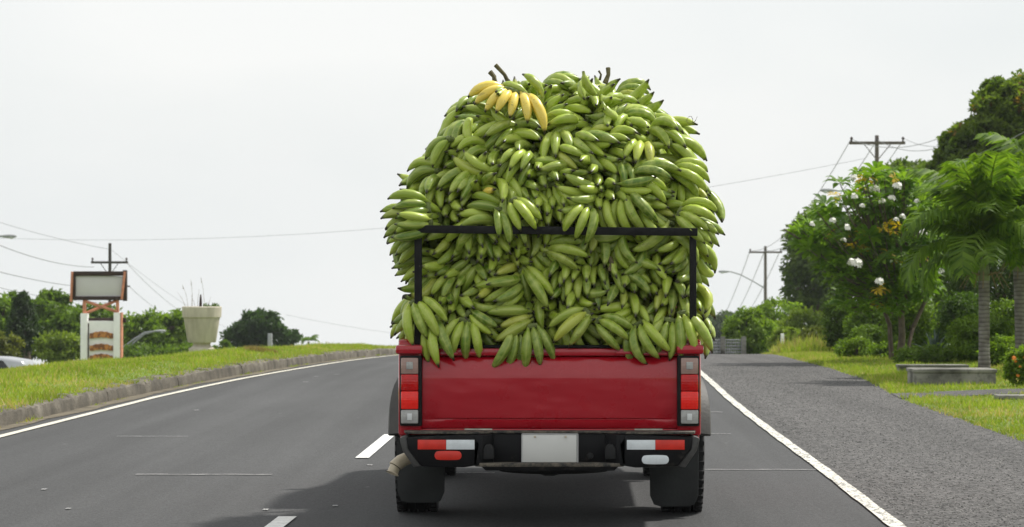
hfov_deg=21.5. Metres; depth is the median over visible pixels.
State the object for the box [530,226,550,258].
banana hand
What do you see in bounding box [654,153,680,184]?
banana hand
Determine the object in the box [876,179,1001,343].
thicket tree
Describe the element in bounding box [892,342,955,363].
garden shrub
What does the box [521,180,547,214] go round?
banana hand
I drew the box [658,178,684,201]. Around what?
banana hand
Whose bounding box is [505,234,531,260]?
banana hand
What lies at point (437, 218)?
banana hand
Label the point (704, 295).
banana hand
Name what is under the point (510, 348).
banana hand
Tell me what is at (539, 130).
banana hand
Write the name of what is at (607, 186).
banana hand
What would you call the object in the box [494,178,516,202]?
banana hand
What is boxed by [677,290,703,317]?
banana hand
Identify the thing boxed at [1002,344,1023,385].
flowering shrub
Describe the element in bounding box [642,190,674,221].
banana hand
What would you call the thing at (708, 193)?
banana hand
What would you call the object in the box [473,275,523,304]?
banana hand
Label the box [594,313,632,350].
banana hand
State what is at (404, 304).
banana hand
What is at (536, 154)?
banana hand
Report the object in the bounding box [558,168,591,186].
banana hand
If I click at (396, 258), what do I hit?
banana hand
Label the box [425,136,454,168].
banana hand
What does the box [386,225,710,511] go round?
pickup truck
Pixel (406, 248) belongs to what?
banana hand
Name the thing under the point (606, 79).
banana stalk
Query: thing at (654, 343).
banana hand
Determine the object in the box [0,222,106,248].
power line
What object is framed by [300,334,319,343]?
distant palm
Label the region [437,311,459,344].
banana hand
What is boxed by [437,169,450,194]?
banana hand
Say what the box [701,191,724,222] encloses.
banana hand
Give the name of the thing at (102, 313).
broadleaf tree
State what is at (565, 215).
banana hand
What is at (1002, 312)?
garden shrub
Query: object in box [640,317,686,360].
banana hand
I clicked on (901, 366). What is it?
concrete slab
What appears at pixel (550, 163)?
banana hand
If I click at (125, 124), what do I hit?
sky
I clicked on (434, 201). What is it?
banana hand
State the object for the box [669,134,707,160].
banana hand
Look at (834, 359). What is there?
verge grass
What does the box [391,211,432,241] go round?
banana hand
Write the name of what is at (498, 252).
banana hand
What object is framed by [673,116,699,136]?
banana hand
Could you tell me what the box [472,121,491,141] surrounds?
banana hand
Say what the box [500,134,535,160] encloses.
banana hand
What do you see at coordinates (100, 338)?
roadside sign
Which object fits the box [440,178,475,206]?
banana hand
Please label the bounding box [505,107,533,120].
banana hand
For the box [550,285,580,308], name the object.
banana hand
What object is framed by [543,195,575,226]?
banana hand
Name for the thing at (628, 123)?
banana hand
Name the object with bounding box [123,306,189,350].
broadleaf tree
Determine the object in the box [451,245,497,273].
banana hand
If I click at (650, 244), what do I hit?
banana hand
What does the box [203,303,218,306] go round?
green weeds
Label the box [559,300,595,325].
banana hand
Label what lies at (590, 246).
banana hand
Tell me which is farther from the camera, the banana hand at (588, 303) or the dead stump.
the dead stump
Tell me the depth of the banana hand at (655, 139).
14.76 m
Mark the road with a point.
(304, 437)
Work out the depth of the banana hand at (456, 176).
14.53 m
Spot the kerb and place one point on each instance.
(68, 402)
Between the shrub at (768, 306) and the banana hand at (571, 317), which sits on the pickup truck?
the banana hand at (571, 317)
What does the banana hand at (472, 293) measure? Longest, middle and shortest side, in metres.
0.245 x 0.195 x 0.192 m
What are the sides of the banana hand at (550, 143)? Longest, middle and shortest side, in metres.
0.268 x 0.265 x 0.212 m
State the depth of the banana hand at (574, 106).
14.87 m
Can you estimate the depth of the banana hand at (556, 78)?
15.08 m
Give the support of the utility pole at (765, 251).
on the ground at (168, 371)
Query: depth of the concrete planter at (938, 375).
33.88 m
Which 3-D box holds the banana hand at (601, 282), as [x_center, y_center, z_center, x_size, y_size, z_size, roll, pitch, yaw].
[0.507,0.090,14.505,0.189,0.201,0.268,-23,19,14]
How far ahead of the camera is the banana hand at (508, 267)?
14.48 m
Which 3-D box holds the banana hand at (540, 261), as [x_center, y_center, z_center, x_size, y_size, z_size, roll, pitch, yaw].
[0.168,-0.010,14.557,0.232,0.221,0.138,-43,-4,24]
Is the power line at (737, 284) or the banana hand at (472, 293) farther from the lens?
the power line at (737, 284)
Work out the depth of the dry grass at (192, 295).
56.09 m
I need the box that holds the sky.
[0,0,1023,364]
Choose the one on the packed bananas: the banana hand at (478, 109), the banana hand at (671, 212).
the banana hand at (478, 109)
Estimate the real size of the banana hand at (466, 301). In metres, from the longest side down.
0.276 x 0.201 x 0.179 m
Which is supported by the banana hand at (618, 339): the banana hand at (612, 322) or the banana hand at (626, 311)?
the banana hand at (626, 311)
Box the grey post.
[268,333,271,346]
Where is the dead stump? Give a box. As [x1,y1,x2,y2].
[199,294,201,306]
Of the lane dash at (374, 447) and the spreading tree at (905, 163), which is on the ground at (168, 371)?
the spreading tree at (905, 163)
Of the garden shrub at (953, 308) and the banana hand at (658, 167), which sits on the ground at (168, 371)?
the garden shrub at (953, 308)
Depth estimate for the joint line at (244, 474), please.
18.39 m
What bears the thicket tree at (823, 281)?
on the ground at (168, 371)
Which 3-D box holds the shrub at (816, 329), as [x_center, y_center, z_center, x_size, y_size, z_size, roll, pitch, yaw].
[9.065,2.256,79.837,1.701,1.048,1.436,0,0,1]
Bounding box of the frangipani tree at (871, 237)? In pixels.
[784,161,946,358]
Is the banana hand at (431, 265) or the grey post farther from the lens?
the grey post
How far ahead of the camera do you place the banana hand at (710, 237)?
14.46 m
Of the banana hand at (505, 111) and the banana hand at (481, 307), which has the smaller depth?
the banana hand at (481, 307)
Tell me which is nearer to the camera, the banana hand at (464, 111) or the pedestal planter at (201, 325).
the banana hand at (464, 111)
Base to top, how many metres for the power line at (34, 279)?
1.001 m
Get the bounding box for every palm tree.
[899,150,1023,367]
[929,150,1023,348]
[964,132,1023,283]
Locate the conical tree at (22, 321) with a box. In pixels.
[0,290,44,359]
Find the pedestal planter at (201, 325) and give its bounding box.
[182,306,221,351]
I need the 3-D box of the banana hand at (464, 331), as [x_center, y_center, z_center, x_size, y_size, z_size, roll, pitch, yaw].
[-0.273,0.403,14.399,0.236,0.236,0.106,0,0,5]
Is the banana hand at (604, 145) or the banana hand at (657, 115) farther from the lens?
the banana hand at (657, 115)
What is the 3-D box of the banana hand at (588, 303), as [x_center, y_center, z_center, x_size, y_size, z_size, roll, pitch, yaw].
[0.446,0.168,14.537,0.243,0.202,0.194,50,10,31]
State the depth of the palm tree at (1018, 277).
38.33 m
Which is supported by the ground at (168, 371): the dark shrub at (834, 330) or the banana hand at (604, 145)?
the dark shrub at (834, 330)
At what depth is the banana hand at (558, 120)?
14.70 m
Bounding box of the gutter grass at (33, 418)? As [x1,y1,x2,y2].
[0,354,385,426]
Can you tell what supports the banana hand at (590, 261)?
on the banana hand at (580, 278)
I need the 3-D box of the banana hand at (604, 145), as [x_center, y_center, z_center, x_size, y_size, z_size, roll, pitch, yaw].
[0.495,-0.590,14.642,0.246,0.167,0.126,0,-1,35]
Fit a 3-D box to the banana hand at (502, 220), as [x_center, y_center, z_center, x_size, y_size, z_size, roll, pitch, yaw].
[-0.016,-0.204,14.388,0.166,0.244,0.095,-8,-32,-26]
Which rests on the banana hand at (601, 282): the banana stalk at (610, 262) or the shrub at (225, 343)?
the banana stalk at (610, 262)
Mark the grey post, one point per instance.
(269, 339)
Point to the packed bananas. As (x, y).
(584, 86)
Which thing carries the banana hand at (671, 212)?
on the banana hand at (683, 241)
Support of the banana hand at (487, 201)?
on the banana hand at (477, 217)
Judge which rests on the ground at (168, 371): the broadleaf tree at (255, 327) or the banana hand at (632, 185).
the broadleaf tree at (255, 327)
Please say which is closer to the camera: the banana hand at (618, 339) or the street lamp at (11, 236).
the banana hand at (618, 339)
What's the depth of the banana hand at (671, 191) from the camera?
14.60 m
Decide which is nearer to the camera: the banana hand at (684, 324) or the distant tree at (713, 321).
the banana hand at (684, 324)
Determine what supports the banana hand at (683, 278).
on the banana hand at (676, 293)
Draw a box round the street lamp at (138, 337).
[123,330,165,346]
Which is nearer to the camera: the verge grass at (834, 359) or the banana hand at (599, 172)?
the banana hand at (599, 172)
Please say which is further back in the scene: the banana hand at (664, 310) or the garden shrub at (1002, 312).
the garden shrub at (1002, 312)
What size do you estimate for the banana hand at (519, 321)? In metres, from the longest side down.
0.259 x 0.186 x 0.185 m
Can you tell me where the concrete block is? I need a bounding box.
[994,394,1023,399]
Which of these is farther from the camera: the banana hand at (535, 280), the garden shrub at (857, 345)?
the garden shrub at (857, 345)
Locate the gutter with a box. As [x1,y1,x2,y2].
[0,354,397,430]
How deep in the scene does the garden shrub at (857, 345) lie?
50.74 m
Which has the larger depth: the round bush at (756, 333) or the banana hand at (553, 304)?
the round bush at (756, 333)
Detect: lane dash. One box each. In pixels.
[265,516,295,526]
[355,434,392,457]
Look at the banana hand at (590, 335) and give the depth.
14.48 m
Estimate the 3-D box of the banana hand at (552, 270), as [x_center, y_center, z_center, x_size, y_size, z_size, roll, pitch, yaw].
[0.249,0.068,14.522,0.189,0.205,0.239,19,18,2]
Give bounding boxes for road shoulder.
[701,354,1023,526]
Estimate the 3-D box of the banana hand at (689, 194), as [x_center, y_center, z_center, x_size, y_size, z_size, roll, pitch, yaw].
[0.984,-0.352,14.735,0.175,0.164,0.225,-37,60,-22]
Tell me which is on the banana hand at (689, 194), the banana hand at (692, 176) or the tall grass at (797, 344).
the banana hand at (692, 176)
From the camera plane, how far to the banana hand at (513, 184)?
14.48 m
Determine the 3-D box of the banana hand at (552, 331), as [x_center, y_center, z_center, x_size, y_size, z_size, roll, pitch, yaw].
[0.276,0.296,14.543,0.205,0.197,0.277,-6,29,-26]
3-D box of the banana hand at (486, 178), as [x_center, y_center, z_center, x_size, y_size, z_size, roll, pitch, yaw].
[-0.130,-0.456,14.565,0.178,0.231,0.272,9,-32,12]
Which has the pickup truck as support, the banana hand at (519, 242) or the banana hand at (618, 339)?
the banana hand at (618, 339)
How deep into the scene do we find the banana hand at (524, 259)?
14.48 m
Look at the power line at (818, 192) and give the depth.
127.74 m
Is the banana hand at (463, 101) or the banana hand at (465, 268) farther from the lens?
the banana hand at (463, 101)
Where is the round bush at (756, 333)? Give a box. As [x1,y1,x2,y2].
[720,305,778,353]
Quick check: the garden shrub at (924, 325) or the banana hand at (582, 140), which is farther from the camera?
the garden shrub at (924, 325)
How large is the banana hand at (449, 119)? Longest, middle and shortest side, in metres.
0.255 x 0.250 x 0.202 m
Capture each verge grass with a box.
[761,349,1023,441]
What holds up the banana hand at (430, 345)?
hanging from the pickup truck
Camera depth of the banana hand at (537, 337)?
14.36 m
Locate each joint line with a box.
[191,474,271,474]
[456,472,494,472]
[732,469,815,469]
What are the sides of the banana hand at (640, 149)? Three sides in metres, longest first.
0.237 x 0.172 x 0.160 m
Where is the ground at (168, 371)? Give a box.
[0,348,1023,437]
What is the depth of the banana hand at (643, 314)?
14.46 m
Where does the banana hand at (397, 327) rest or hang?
on the pickup truck
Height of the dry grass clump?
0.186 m
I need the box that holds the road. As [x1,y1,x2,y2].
[0,355,889,526]
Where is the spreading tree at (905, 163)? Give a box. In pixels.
[881,155,943,283]
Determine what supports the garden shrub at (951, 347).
on the ground at (168, 371)
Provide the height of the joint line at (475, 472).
0.001 m
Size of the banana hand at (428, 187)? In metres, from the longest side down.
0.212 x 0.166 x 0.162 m
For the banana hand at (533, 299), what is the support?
on the banana hand at (519, 321)
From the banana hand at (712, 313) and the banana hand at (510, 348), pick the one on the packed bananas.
the banana hand at (712, 313)
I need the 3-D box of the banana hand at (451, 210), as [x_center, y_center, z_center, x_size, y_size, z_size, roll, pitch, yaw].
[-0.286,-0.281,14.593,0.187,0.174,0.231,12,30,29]
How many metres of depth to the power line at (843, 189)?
124.32 m
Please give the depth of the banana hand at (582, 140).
14.56 m
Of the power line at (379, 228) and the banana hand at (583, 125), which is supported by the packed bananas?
the banana hand at (583, 125)
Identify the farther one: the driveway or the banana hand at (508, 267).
the driveway
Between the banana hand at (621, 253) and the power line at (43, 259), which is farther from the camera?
the power line at (43, 259)
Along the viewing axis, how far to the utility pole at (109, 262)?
150.15 m
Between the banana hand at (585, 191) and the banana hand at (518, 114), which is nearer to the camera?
the banana hand at (585, 191)
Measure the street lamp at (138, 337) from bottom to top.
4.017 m
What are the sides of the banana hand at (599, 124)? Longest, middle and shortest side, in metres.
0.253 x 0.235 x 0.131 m
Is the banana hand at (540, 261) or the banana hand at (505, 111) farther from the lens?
the banana hand at (505, 111)
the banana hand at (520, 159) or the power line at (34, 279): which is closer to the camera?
the banana hand at (520, 159)
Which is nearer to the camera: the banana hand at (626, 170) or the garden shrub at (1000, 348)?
the banana hand at (626, 170)
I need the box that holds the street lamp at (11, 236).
[0,234,16,238]
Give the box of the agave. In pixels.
[911,329,957,351]
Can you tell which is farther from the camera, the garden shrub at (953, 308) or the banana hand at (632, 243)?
the garden shrub at (953, 308)
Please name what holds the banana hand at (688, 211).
on the banana hand at (710, 237)
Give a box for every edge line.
[0,355,393,436]
[701,371,905,526]
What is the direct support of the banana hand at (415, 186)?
on the banana hand
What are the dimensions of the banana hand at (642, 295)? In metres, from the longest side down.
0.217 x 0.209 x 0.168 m
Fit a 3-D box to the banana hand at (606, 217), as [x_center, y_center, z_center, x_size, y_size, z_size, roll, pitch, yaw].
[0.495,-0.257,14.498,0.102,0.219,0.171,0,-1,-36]
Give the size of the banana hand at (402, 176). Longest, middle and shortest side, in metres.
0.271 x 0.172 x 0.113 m
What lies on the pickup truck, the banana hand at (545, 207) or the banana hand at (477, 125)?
the banana hand at (545, 207)
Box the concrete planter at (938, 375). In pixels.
[906,368,996,385]
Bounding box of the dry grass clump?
[244,344,278,352]
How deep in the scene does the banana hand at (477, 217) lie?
14.44 m
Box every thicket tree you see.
[811,195,899,323]
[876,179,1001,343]
[934,253,1013,314]
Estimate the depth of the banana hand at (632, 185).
14.46 m
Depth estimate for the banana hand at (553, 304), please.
14.53 m
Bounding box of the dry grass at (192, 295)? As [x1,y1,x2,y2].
[177,280,210,306]
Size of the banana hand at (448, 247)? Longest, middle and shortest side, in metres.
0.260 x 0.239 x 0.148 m
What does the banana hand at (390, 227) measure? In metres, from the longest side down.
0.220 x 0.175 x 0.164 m
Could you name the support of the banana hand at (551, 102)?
on the packed bananas
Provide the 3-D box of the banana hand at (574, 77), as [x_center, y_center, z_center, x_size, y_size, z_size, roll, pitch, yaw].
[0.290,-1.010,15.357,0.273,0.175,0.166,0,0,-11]
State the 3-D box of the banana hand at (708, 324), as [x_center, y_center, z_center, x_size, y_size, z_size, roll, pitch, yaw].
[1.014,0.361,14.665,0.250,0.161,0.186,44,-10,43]
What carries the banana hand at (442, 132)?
on the banana hand
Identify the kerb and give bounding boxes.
[0,348,395,426]
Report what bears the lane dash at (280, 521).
on the road
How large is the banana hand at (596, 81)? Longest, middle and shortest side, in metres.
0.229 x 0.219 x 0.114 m
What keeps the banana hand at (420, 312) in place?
on the pickup truck
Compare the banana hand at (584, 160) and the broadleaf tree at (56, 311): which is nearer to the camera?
the banana hand at (584, 160)
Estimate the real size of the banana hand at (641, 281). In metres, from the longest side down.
0.276 x 0.199 x 0.195 m
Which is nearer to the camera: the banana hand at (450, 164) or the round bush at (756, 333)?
the banana hand at (450, 164)
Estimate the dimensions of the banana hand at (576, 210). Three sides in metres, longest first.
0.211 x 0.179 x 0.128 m
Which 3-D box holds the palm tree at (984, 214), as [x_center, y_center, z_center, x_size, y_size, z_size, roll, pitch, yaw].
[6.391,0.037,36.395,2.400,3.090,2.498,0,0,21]
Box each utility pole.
[91,243,129,305]
[718,246,781,351]
[820,135,904,192]
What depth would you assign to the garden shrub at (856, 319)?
59.66 m
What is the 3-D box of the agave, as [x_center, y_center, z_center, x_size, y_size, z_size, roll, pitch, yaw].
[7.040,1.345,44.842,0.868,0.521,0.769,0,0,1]
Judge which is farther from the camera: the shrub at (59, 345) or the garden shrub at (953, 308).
the shrub at (59, 345)
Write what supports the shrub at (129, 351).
on the ground at (168, 371)
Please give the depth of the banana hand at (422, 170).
14.73 m
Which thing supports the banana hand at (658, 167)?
on the banana hand at (671, 212)
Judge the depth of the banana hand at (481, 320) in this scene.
14.39 m
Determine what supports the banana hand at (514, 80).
on the packed bananas
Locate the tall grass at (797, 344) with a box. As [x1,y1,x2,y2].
[769,331,834,352]
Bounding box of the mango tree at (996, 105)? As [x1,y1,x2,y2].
[919,68,1023,182]
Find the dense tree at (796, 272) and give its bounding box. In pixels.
[779,210,839,314]
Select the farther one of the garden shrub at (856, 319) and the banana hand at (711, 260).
the garden shrub at (856, 319)
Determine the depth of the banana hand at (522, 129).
14.66 m
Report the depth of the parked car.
81.40 m
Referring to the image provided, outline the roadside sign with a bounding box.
[70,270,126,359]
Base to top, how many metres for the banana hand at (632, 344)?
0.245 m
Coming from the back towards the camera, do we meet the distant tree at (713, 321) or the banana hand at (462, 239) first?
the distant tree at (713, 321)
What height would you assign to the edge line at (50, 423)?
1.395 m
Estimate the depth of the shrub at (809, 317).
97.48 m
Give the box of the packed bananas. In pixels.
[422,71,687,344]
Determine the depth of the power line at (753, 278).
222.01 m
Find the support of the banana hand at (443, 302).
on the pickup truck
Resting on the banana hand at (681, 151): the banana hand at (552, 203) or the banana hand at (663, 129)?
the banana hand at (663, 129)
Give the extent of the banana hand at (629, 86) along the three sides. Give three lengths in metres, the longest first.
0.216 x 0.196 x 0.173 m
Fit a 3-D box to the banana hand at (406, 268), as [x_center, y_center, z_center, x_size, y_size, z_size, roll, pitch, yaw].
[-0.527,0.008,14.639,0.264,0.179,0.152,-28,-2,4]
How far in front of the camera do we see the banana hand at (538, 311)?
14.48 m
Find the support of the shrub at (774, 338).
on the ground at (168, 371)
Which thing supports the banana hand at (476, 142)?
on the banana hand at (473, 165)
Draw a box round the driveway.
[892,388,1023,397]
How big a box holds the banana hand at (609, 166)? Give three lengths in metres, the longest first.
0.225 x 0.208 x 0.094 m
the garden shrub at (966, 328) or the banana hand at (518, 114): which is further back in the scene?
the garden shrub at (966, 328)
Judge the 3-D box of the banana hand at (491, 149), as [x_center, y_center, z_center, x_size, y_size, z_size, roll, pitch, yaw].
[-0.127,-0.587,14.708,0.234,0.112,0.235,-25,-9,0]
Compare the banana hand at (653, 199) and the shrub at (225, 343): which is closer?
the banana hand at (653, 199)
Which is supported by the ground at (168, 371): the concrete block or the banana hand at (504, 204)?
the concrete block
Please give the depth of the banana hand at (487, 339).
14.47 m
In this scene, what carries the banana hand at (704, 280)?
on the packed bananas
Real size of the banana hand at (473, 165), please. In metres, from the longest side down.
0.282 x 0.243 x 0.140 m
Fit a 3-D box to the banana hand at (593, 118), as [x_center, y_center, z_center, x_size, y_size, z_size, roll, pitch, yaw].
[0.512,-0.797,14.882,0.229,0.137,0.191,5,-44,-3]
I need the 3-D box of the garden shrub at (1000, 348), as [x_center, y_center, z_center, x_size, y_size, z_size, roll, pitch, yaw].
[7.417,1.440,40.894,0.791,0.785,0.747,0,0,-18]
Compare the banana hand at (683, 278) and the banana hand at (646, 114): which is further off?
the banana hand at (646, 114)
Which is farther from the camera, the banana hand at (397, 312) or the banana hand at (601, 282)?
the banana hand at (397, 312)
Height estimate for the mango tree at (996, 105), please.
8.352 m
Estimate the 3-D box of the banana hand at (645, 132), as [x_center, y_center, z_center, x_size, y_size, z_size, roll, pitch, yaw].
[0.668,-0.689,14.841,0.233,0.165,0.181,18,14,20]
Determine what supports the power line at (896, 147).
attached to the utility pole at (876, 142)
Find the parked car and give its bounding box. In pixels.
[0,356,34,368]
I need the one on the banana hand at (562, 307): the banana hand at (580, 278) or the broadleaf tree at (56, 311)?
the banana hand at (580, 278)
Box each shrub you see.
[0,330,25,357]
[31,329,79,362]
[123,338,192,358]
[212,339,233,349]
[754,295,802,332]
[765,326,799,348]
[777,305,824,329]
[794,324,825,341]
[820,297,852,348]
[832,334,875,356]
[842,298,886,339]
[848,323,885,344]
[868,340,906,357]
[872,282,939,348]
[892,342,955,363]
[931,289,978,345]
[941,336,959,358]
[944,312,1014,362]
[976,333,1014,366]
[990,297,1014,340]
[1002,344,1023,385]
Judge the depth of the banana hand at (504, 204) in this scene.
14.44 m
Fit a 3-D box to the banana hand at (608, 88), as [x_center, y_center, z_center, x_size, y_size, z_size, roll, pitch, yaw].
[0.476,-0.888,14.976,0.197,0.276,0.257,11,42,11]
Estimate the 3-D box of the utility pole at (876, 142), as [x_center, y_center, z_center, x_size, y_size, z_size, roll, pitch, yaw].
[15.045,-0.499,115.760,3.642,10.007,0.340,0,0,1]
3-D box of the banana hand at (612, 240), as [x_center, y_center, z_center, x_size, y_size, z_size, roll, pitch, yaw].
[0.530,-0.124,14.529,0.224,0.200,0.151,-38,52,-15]
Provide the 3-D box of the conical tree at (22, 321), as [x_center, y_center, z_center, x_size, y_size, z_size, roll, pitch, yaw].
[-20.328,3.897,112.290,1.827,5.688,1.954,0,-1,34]
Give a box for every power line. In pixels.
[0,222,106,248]
[0,245,86,266]
[1,272,69,285]
[9,159,860,239]
[723,254,748,316]
[740,253,763,306]
[754,140,850,250]
[769,145,873,250]
[852,139,936,147]
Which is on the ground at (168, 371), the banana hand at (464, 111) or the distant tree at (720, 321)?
the distant tree at (720, 321)
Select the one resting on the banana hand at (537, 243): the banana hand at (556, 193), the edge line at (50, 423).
the banana hand at (556, 193)
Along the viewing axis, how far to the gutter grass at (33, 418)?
34.60 m
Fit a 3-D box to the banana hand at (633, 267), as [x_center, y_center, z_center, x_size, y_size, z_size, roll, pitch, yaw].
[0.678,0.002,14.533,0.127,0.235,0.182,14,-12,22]
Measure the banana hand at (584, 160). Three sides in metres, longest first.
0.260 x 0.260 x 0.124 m
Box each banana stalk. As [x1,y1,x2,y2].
[488,70,496,81]
[494,64,508,81]
[603,67,609,83]
[607,256,613,272]
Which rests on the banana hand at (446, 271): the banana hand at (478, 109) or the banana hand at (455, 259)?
the banana hand at (455, 259)
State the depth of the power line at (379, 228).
129.03 m
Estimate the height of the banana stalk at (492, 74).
0.079 m
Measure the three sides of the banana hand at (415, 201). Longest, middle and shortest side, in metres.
0.242 x 0.218 x 0.140 m
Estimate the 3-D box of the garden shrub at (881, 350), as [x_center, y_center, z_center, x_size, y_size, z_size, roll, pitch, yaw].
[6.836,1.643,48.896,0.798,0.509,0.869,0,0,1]
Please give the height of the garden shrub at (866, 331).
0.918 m
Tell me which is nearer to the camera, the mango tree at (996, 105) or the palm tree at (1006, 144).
the palm tree at (1006, 144)
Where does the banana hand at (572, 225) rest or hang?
on the banana hand at (540, 261)
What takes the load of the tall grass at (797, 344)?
on the ground at (168, 371)
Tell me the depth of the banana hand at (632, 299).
14.43 m
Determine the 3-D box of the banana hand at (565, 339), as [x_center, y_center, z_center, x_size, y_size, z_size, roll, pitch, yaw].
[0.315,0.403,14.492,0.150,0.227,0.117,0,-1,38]
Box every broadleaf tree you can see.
[0,290,31,336]
[31,286,94,347]
[75,302,122,360]
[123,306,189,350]
[219,307,303,347]
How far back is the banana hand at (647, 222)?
14.46 m
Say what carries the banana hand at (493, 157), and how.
on the banana hand at (507, 191)
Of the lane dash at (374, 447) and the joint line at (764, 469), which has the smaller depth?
the joint line at (764, 469)
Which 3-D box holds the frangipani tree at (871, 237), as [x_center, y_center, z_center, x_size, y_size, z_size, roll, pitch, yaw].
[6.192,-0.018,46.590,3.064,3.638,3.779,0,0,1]
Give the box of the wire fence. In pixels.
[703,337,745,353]
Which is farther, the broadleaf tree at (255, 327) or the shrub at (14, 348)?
the broadleaf tree at (255, 327)
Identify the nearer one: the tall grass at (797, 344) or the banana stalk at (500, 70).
the banana stalk at (500, 70)
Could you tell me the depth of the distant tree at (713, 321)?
288.39 m
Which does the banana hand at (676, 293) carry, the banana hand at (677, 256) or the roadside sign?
the banana hand at (677, 256)
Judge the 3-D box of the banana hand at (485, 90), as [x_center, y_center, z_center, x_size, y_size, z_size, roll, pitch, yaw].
[-0.013,-0.868,14.690,0.509,0.138,0.230,21,45,19]
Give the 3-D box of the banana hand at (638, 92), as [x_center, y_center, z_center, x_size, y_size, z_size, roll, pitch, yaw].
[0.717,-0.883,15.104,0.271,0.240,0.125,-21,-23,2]
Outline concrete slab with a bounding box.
[896,364,968,371]
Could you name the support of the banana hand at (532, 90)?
on the packed bananas
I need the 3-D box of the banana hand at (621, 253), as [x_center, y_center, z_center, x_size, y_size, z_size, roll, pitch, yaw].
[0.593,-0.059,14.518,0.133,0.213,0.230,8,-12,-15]
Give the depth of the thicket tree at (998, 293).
57.43 m
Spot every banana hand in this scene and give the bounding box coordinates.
[380,203,408,237]
[386,230,426,264]
[387,189,432,233]
[390,313,424,343]
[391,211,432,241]
[391,247,433,283]
[391,299,405,332]
[393,252,424,269]
[397,173,408,189]
[397,276,437,300]
[399,177,420,200]
[401,295,433,320]
[402,296,448,344]
[406,156,442,188]
[412,247,445,278]
[419,174,444,209]
[420,316,454,367]
[423,222,455,264]
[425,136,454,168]
[426,200,442,235]
[427,259,465,287]
[429,296,455,321]
[431,275,460,305]
[432,194,446,213]
[434,149,459,174]
[436,167,477,201]
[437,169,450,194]
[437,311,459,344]
[438,126,473,135]
[439,317,482,358]
[440,108,462,131]
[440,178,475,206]
[441,198,472,224]
[441,292,474,323]
[443,117,475,151]
[444,106,473,120]
[445,218,482,258]
[445,236,469,263]
[448,134,488,161]
[449,257,476,293]
[451,150,497,175]
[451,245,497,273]
[455,95,487,111]
[455,101,494,122]
[456,208,493,225]
[459,280,494,312]
[464,225,511,265]
[465,308,498,343]
[466,185,500,211]
[467,80,546,133]
[469,300,504,328]
[471,151,500,193]
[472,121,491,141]
[472,260,507,291]
[473,120,514,151]
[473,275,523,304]
[475,145,504,157]
[478,234,519,268]
[480,326,502,344]
[484,304,534,342]
[487,149,503,186]
[490,198,529,238]
[492,330,532,367]
[493,258,519,275]
[494,105,520,115]
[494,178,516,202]
[494,206,526,246]
[497,147,533,185]
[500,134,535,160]
[502,76,538,95]
[502,169,533,196]
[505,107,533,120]
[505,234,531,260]
[507,196,542,231]
[513,117,543,140]
[517,298,543,328]
[518,245,532,273]
[518,264,553,309]
[520,289,536,314]
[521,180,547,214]
[521,196,550,237]
[521,323,555,366]
[526,162,558,198]
[526,244,561,279]
[527,84,559,106]
[529,156,568,191]
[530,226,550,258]
[531,127,548,135]
[532,91,567,119]
[533,152,549,165]
[534,290,560,318]
[537,109,578,132]
[538,129,581,168]
[541,260,573,299]
[542,181,577,226]
[542,222,581,245]
[543,71,580,81]
[543,73,577,96]
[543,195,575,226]
[543,236,590,273]
[544,80,577,108]
[544,301,589,339]
[547,307,590,346]
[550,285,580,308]
[554,173,598,214]
[556,325,583,344]
[557,144,596,178]
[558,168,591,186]
[558,263,590,304]
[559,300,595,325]
[562,204,598,244]
[562,214,589,226]
[564,95,593,131]
[573,130,620,171]
[573,314,603,344]
[574,120,590,130]
[574,235,610,267]
[576,167,611,187]
[576,251,601,266]
[576,285,619,313]
[579,155,603,198]
[580,78,620,122]
[585,103,626,131]
[589,259,624,310]
[591,117,613,130]
[591,141,621,162]
[593,235,622,259]
[593,301,633,333]
[594,75,602,84]
[594,178,626,209]
[594,197,616,226]
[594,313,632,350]
[598,158,633,174]
[598,328,626,344]
[605,125,645,163]
[606,117,632,132]
[607,275,639,317]
[610,235,637,269]
[610,256,660,296]
[611,94,639,107]
[611,162,635,190]
[611,192,657,235]
[614,176,655,211]
[616,78,650,95]
[618,283,657,304]
[621,104,655,126]
[621,138,654,164]
[621,250,650,274]
[622,319,669,364]
[625,235,642,255]
[629,209,670,242]
[630,79,663,113]
[630,220,674,258]
[631,304,654,328]
[632,125,648,134]
[633,157,681,204]
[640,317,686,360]
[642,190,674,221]
[647,134,665,154]
[647,296,675,324]
[648,116,686,148]
[649,252,666,289]
[651,113,675,122]
[652,317,676,344]
[653,199,700,227]
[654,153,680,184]
[654,240,688,281]
[654,275,688,315]
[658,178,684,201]
[664,178,674,193]
[664,266,696,297]
[668,157,709,196]
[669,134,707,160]
[669,236,698,265]
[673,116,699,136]
[675,197,717,243]
[675,310,712,355]
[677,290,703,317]
[684,258,713,286]
[685,187,712,211]
[685,283,712,320]
[689,217,724,256]
[696,314,715,358]
[697,305,715,318]
[698,244,717,272]
[699,256,712,286]
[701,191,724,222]
[702,185,711,195]
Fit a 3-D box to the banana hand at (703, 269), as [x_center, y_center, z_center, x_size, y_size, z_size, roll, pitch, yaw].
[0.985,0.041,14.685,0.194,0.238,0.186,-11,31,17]
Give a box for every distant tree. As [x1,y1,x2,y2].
[707,314,722,353]
[713,310,738,353]
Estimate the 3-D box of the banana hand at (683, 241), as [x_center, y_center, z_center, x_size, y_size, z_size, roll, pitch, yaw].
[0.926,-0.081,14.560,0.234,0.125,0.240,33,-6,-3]
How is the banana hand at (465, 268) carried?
on the banana hand at (466, 301)

